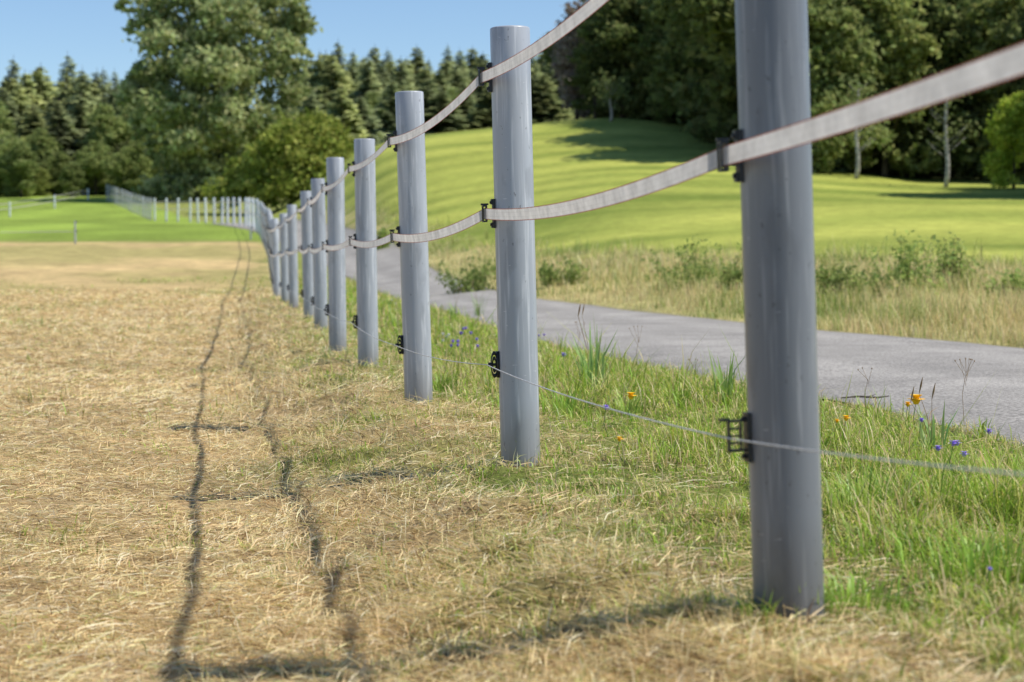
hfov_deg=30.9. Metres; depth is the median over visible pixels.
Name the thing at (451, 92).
broadleaf tree
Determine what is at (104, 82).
spruce tree
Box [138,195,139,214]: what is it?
fence post
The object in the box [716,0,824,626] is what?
fence post
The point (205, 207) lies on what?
fence post
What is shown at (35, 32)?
sky
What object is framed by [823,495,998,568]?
grass tuft
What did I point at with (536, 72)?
spruce tree
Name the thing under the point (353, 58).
spruce tree
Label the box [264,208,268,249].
fence post
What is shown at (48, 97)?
spruce tree
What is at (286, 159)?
shrub
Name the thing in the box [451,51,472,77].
spruce tree
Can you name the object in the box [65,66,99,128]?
spruce tree
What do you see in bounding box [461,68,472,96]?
spruce tree
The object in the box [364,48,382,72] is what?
spruce tree
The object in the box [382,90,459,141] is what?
spruce tree
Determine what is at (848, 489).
grass tuft
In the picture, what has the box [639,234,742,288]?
weed shrub
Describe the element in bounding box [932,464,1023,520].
grass tuft
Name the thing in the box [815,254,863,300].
weed shrub
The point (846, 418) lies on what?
wildflower
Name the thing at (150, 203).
fence post
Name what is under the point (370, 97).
broadleaf tree
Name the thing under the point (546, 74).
spruce tree
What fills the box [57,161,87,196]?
shrub
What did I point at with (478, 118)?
spruce tree
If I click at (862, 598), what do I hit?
grass tuft
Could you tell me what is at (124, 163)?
shrub
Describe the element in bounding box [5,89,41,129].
spruce tree
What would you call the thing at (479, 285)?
weed shrub
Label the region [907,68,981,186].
birch tree
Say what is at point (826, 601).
grass tuft
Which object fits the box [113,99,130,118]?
spruce tree
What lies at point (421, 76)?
spruce tree
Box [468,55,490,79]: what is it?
spruce tree
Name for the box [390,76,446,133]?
spruce tree
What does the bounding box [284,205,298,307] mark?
fence post
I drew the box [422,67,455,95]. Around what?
spruce tree
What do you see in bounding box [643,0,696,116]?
broadleaf tree
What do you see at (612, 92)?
birch tree
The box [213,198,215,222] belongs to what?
fence post
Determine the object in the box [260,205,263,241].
fence post
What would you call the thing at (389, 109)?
spruce tree
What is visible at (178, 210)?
fence post
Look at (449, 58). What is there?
spruce tree
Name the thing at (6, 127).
broadleaf tree
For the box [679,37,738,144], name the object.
broadleaf tree
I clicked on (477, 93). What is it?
spruce tree
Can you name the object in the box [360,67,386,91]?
spruce tree
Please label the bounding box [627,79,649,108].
shrub
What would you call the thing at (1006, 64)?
fence tape
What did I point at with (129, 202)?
fence post
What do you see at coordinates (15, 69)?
spruce tree
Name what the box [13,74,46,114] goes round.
spruce tree
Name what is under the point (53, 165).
shrub
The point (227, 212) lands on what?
fence post
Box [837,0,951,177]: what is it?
broadleaf tree
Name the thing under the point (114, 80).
spruce tree
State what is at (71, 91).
spruce tree
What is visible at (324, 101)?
spruce tree
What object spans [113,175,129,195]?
shrub
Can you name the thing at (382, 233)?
weed shrub
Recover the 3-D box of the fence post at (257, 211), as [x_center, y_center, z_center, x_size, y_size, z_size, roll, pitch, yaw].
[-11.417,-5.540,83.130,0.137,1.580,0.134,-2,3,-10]
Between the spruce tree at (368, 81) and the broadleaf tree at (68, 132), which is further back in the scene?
the spruce tree at (368, 81)
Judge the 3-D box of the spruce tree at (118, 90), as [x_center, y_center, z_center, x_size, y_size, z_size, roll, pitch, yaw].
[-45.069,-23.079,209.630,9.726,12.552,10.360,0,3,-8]
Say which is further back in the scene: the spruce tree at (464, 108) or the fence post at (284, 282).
the spruce tree at (464, 108)
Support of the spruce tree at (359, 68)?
on the ground at (114, 240)
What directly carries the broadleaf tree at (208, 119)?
on the ground at (114, 240)
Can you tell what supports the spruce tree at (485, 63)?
on the ground at (114, 240)
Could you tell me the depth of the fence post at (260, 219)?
77.90 m
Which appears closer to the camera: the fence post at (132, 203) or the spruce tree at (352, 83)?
the fence post at (132, 203)
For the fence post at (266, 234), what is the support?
on the ground at (114, 240)
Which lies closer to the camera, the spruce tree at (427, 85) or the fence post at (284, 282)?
the fence post at (284, 282)
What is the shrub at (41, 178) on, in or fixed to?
on the ground at (114, 240)
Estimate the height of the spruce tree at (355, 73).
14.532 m
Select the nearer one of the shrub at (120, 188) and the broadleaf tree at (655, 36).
the broadleaf tree at (655, 36)
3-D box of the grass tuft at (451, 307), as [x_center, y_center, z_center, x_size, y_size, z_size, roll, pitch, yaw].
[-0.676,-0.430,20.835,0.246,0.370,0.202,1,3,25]
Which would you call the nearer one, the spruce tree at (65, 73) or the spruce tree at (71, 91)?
the spruce tree at (71, 91)
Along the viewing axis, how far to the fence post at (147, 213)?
127.59 m
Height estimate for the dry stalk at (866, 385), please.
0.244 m
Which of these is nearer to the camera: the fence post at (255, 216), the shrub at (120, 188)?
the fence post at (255, 216)
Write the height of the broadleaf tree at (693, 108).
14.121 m
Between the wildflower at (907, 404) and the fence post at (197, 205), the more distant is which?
the fence post at (197, 205)
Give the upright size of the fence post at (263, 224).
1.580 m
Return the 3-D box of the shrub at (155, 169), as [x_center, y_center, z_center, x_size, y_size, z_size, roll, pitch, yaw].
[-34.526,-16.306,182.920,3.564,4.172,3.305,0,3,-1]
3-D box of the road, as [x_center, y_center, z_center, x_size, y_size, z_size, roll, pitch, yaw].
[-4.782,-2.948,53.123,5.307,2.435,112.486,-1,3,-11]
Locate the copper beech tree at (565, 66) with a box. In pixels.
[548,0,605,119]
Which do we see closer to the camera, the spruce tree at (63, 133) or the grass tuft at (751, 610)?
the grass tuft at (751, 610)
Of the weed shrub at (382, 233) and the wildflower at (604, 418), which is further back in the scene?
the weed shrub at (382, 233)
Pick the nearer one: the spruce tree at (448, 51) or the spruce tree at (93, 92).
the spruce tree at (93, 92)
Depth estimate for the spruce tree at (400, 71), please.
256.77 m
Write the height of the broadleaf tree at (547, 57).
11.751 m
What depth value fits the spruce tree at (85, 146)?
191.00 m
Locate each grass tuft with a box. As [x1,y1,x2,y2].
[432,362,466,393]
[446,288,460,318]
[470,279,486,315]
[539,380,594,419]
[560,304,617,389]
[606,383,653,417]
[627,513,708,539]
[659,382,701,407]
[701,348,745,403]
[713,580,781,623]
[799,574,859,618]
[821,449,950,519]
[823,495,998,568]
[823,567,932,620]
[877,463,977,500]
[877,511,1023,592]
[901,377,958,452]
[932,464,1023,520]
[967,416,1000,439]
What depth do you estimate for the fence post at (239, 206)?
96.38 m
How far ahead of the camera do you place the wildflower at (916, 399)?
7.29 m
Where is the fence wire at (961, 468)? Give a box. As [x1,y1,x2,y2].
[119,203,1023,475]
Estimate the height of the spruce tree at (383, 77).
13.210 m
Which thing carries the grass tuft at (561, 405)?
on the ground at (114, 240)
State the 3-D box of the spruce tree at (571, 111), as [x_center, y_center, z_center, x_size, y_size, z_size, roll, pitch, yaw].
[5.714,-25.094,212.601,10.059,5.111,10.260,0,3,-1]
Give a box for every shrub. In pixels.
[0,137,35,196]
[0,138,43,197]
[31,167,53,195]
[34,150,72,195]
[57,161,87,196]
[72,139,118,195]
[97,172,116,194]
[99,140,153,197]
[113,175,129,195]
[150,158,170,176]
[196,106,358,212]
[376,226,394,249]
[430,249,495,293]
[536,255,590,287]
[561,52,622,117]
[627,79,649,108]
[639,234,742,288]
[709,262,742,290]
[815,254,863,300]
[846,228,956,295]
[870,117,924,173]
[917,113,959,176]
[925,232,984,282]
[977,268,1023,297]
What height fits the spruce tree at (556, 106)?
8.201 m
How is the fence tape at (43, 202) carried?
attached to the side fence post at (9, 209)
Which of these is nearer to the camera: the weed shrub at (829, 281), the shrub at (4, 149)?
the weed shrub at (829, 281)
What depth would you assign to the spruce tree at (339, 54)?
305.67 m
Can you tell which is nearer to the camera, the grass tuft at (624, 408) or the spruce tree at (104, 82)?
the grass tuft at (624, 408)
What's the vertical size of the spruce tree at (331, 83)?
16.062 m
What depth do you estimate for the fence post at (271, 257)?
42.95 m
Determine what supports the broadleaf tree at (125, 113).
on the ground at (114, 240)
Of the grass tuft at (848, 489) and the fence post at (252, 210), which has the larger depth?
the fence post at (252, 210)
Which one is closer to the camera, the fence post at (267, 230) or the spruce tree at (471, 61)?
the fence post at (267, 230)
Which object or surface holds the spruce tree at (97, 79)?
on the ground at (114, 240)
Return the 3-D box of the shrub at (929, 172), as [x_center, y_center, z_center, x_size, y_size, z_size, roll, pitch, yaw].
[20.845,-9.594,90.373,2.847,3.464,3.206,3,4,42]
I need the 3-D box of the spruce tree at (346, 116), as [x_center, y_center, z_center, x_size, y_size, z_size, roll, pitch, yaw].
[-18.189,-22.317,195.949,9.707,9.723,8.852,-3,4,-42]
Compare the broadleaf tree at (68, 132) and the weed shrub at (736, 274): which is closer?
the weed shrub at (736, 274)
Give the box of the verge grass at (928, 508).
[0,270,1023,681]
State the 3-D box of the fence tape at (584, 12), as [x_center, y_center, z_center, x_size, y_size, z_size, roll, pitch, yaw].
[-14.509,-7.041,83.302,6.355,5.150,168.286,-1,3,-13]
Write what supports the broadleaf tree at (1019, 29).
on the ground at (114, 240)
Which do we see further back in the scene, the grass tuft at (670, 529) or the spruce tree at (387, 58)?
the spruce tree at (387, 58)
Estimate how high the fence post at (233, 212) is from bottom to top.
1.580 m
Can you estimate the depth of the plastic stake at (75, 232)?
72.35 m
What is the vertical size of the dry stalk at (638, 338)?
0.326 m
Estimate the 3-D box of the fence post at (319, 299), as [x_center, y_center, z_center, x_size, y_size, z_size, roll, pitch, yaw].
[-1.935,-0.819,18.379,0.186,1.580,0.137,-1,3,-8]
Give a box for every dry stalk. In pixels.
[629,326,642,375]
[858,367,872,414]
[955,358,974,417]
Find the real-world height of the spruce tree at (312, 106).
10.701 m
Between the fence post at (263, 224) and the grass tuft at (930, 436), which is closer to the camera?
the grass tuft at (930, 436)
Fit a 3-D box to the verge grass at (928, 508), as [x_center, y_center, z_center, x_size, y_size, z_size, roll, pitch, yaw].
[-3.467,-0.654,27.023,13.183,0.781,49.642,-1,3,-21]
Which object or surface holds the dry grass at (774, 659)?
on the ground at (114, 240)
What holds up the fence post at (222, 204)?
on the ground at (114, 240)
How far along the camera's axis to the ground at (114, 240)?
42.02 m
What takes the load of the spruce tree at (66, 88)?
on the ground at (114, 240)
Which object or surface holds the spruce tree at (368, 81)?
on the ground at (114, 240)
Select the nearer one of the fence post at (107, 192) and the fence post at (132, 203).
the fence post at (132, 203)
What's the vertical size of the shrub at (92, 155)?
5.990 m
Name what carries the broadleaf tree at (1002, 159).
on the ground at (114, 240)
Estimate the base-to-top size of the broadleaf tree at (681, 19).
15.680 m
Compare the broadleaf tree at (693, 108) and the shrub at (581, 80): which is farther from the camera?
the shrub at (581, 80)
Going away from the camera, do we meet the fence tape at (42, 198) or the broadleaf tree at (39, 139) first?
the fence tape at (42, 198)
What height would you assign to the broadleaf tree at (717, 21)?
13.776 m
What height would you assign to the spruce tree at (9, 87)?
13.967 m
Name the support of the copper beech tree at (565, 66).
on the ground at (114, 240)
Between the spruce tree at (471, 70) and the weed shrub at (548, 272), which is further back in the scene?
the spruce tree at (471, 70)
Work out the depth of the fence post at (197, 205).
112.15 m
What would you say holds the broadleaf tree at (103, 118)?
on the ground at (114, 240)
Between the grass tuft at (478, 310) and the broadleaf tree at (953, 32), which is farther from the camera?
the broadleaf tree at (953, 32)
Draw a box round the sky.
[0,0,588,115]
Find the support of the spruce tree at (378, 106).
on the ground at (114, 240)
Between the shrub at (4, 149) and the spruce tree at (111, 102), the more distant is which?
the spruce tree at (111, 102)
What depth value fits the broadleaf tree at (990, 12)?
84.92 m
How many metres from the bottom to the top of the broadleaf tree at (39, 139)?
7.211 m
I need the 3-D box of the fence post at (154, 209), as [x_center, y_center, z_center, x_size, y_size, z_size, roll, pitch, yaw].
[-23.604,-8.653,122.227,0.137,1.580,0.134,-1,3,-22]
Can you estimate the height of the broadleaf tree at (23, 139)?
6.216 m
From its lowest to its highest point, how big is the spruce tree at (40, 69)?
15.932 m
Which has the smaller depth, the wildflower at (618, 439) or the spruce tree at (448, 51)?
the wildflower at (618, 439)
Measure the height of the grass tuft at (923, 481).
0.130 m
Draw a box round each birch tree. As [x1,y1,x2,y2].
[585,68,630,120]
[818,66,896,178]
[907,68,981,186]
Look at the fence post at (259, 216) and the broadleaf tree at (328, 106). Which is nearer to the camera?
the fence post at (259, 216)
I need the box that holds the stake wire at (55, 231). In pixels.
[0,231,73,232]
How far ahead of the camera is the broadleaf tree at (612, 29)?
120.01 m
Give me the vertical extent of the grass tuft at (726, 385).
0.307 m
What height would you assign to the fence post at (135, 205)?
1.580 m
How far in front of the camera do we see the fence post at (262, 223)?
72.32 m
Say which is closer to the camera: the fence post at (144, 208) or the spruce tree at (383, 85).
the fence post at (144, 208)
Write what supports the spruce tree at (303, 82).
on the ground at (114, 240)
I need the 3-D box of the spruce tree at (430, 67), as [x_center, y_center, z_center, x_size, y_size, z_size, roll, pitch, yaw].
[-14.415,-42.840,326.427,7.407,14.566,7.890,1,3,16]
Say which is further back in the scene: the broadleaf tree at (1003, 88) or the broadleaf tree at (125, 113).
the broadleaf tree at (125, 113)
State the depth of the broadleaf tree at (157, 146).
188.36 m
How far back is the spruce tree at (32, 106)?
203.54 m
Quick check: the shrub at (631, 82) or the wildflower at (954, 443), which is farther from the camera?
the shrub at (631, 82)
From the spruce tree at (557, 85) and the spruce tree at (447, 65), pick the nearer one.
the spruce tree at (557, 85)
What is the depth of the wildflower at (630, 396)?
7.64 m
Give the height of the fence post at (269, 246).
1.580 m
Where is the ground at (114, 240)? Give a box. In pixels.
[0,118,1023,681]
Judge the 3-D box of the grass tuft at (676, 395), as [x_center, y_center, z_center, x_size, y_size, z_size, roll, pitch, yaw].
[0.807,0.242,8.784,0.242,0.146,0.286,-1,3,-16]
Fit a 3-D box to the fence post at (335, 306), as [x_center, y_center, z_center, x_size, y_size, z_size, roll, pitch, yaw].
[-1.388,-0.632,14.383,0.186,1.580,0.137,-1,3,-9]
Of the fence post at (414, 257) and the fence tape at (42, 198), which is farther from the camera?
the fence tape at (42, 198)
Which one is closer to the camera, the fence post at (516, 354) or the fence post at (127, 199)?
the fence post at (516, 354)
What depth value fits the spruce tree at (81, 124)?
198.60 m
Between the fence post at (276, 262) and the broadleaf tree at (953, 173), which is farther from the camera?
the broadleaf tree at (953, 173)
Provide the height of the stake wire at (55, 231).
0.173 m
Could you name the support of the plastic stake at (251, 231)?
on the ground at (114, 240)
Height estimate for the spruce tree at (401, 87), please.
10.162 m
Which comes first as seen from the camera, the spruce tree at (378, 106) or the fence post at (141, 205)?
the fence post at (141, 205)
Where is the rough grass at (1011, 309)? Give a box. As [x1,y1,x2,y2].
[346,199,1023,347]
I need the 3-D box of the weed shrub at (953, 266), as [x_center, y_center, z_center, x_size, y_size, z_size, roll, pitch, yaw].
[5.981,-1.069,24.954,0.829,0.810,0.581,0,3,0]
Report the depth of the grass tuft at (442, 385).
9.59 m
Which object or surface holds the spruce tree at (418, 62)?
on the ground at (114, 240)
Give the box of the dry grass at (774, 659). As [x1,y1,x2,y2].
[0,285,1023,681]
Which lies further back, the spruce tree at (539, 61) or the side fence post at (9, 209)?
the spruce tree at (539, 61)
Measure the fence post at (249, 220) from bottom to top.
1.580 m
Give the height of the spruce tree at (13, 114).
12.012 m
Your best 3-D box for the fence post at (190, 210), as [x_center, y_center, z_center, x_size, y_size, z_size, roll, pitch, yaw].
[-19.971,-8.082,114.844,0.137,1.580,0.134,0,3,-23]
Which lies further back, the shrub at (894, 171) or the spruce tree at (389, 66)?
the spruce tree at (389, 66)
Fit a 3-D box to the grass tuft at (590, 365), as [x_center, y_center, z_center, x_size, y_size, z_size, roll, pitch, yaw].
[0.400,0.043,9.669,0.331,0.478,0.252,0,3,7]
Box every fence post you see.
[9,202,10,216]
[106,184,107,200]
[117,188,118,205]
[126,191,127,209]
[129,192,130,210]
[131,193,133,212]
[135,194,136,213]
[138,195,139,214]
[141,196,142,216]
[143,197,145,217]
[146,197,148,218]
[149,198,151,219]
[154,198,155,220]
[165,198,166,221]
[177,198,178,221]
[189,198,190,221]
[196,198,198,222]
[204,198,206,222]
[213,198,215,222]
[221,198,223,223]
[226,197,228,223]
[232,197,234,224]
[238,197,240,225]
[244,198,246,226]
[247,198,250,227]
[251,198,254,228]
[255,199,257,230]
[256,200,258,233]
[259,201,261,235]
[260,203,263,238]
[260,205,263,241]
[262,206,264,244]
[262,207,265,246]
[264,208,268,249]
[265,209,269,251]
[265,213,270,262]
[267,220,270,270]
[269,218,280,295]
[270,228,271,285]
[277,213,288,301]
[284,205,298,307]
[296,191,313,317]
[307,178,327,329]
[320,157,346,352]
[347,138,378,366]
[386,91,432,404]
[477,25,539,466]
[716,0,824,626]
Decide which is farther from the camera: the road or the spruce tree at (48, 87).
the spruce tree at (48, 87)
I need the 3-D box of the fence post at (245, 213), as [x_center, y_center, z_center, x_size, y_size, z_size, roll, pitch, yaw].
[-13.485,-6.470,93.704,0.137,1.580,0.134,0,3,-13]
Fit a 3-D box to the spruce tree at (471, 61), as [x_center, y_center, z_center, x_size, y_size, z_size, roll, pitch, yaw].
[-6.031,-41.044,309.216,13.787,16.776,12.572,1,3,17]
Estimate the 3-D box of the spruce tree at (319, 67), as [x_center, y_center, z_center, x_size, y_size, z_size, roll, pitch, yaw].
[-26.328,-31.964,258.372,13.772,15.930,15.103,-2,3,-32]
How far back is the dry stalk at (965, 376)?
7.67 m
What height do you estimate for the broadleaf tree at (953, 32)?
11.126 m
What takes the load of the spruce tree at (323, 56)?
on the ground at (114, 240)
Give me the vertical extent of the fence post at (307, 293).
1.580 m
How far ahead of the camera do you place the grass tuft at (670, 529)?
4.76 m
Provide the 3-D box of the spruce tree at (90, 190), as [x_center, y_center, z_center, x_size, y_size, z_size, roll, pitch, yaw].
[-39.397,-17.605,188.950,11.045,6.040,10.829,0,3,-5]
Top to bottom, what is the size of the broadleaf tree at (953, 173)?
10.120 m
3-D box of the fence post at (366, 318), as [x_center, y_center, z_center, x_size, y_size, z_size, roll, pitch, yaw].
[-0.974,-0.538,12.195,0.190,1.582,0.143,1,3,20]
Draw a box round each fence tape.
[0,190,84,204]
[0,194,84,209]
[106,0,608,231]
[106,42,1023,256]
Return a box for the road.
[209,220,1023,444]
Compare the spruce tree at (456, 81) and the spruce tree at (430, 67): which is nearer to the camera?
the spruce tree at (456, 81)
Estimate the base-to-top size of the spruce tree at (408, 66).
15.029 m
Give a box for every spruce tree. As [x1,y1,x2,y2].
[0,73,38,120]
[0,86,23,136]
[4,55,20,86]
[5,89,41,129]
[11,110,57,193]
[12,103,45,137]
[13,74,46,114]
[26,71,59,106]
[31,62,57,86]
[31,98,87,194]
[35,84,49,107]
[37,101,73,130]
[44,78,72,121]
[52,51,77,94]
[61,83,78,113]
[63,91,97,144]
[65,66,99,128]
[69,73,85,99]
[74,125,111,192]
[79,80,102,107]
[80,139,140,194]
[91,73,108,97]
[96,70,112,96]
[98,86,118,110]
[106,84,119,104]
[107,72,119,90]
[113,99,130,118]
[273,58,309,122]
[293,55,329,114]
[296,87,324,114]
[297,51,356,112]
[305,59,315,73]
[310,53,329,77]
[316,95,332,110]
[326,85,369,151]
[332,39,347,73]
[339,69,357,89]
[343,62,361,92]
[346,51,362,74]
[349,58,387,102]
[351,94,386,145]
[353,65,363,86]
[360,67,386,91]
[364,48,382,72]
[368,98,395,138]
[369,81,401,140]
[376,61,390,90]
[377,50,393,70]
[381,57,395,83]
[381,59,415,96]
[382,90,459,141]
[386,80,408,103]
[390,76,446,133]
[403,56,414,80]
[404,72,418,90]
[409,48,428,75]
[412,68,437,89]
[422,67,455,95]
[424,91,471,134]
[425,60,434,75]
[436,54,459,85]
[438,43,452,64]
[438,60,454,82]
[446,66,470,96]
[450,83,475,123]
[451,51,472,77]
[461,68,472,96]
[462,87,491,130]
[463,45,480,72]
[465,57,488,95]
[465,65,474,82]
[465,83,489,109]
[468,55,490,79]
[531,57,554,93]
[531,72,574,123]
[531,75,568,123]
[532,53,549,83]
[538,60,555,80]
[548,74,563,99]
[563,104,585,119]
[579,110,592,118]
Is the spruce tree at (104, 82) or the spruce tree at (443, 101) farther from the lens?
the spruce tree at (104, 82)
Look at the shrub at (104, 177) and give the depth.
183.50 m
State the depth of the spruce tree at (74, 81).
219.32 m
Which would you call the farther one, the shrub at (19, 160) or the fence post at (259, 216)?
the shrub at (19, 160)
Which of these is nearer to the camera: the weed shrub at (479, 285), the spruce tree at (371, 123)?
the weed shrub at (479, 285)
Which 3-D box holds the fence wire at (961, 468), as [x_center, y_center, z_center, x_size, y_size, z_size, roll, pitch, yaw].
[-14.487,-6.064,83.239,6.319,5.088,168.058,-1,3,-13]
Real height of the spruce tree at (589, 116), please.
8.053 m
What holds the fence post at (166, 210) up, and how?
on the ground at (114, 240)
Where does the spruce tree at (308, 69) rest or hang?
on the ground at (114, 240)
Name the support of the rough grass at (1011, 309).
on the ground at (114, 240)
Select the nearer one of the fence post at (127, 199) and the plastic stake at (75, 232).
the plastic stake at (75, 232)
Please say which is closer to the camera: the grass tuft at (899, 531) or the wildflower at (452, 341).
the grass tuft at (899, 531)
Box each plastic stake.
[74,221,77,243]
[250,226,252,239]
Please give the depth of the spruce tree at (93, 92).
212.09 m
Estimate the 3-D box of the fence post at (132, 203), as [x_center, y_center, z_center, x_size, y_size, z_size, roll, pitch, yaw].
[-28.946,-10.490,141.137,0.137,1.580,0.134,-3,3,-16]
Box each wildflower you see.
[449,340,459,358]
[603,405,608,436]
[616,437,622,460]
[625,392,636,424]
[841,415,849,442]
[905,402,909,431]
[908,394,922,428]
[934,440,967,475]
[984,567,991,593]
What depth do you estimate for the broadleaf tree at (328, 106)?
224.23 m
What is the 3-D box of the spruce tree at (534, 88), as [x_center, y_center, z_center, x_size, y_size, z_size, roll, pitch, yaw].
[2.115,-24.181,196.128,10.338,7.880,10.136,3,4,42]
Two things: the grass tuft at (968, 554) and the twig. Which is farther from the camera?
the twig
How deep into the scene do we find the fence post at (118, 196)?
154.20 m
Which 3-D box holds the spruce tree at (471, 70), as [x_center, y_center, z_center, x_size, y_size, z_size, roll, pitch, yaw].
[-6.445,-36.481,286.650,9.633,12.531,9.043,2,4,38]
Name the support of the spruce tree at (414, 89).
on the ground at (114, 240)
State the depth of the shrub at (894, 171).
90.63 m
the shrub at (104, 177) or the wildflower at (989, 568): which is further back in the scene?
the shrub at (104, 177)
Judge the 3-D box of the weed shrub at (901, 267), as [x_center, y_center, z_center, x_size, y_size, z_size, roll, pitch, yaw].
[4.838,-0.922,22.937,1.385,0.953,0.896,0,3,9]
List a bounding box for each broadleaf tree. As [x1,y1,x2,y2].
[0,98,18,142]
[16,135,32,148]
[25,127,68,194]
[48,116,82,157]
[79,103,134,185]
[111,0,322,202]
[117,103,137,124]
[135,119,168,153]
[322,104,335,116]
[353,91,382,117]
[444,87,459,109]
[539,32,615,117]
[565,0,652,117]
[613,0,682,120]
[629,0,691,123]
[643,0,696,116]
[653,1,703,105]
[660,0,710,48]
[664,14,725,143]
[676,0,929,173]
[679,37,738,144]
[807,0,897,173]
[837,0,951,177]
[895,0,993,180]
[924,0,993,176]
[949,0,1023,179]
[973,0,1023,181]
[980,90,1023,188]
[1004,14,1023,167]
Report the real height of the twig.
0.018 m
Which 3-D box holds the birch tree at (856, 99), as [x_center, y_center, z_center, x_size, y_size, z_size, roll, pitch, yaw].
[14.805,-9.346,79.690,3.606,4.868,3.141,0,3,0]
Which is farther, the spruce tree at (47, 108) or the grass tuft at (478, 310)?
the spruce tree at (47, 108)
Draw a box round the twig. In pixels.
[841,394,888,397]
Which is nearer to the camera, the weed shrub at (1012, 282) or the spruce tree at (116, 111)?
the weed shrub at (1012, 282)
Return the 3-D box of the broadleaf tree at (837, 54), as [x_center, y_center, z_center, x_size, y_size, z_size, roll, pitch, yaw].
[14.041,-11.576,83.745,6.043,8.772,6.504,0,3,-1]
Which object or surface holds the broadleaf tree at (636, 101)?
on the ground at (114, 240)
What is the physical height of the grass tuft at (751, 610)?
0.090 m
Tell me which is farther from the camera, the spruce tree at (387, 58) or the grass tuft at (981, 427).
the spruce tree at (387, 58)
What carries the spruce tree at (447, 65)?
on the ground at (114, 240)
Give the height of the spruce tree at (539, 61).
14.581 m

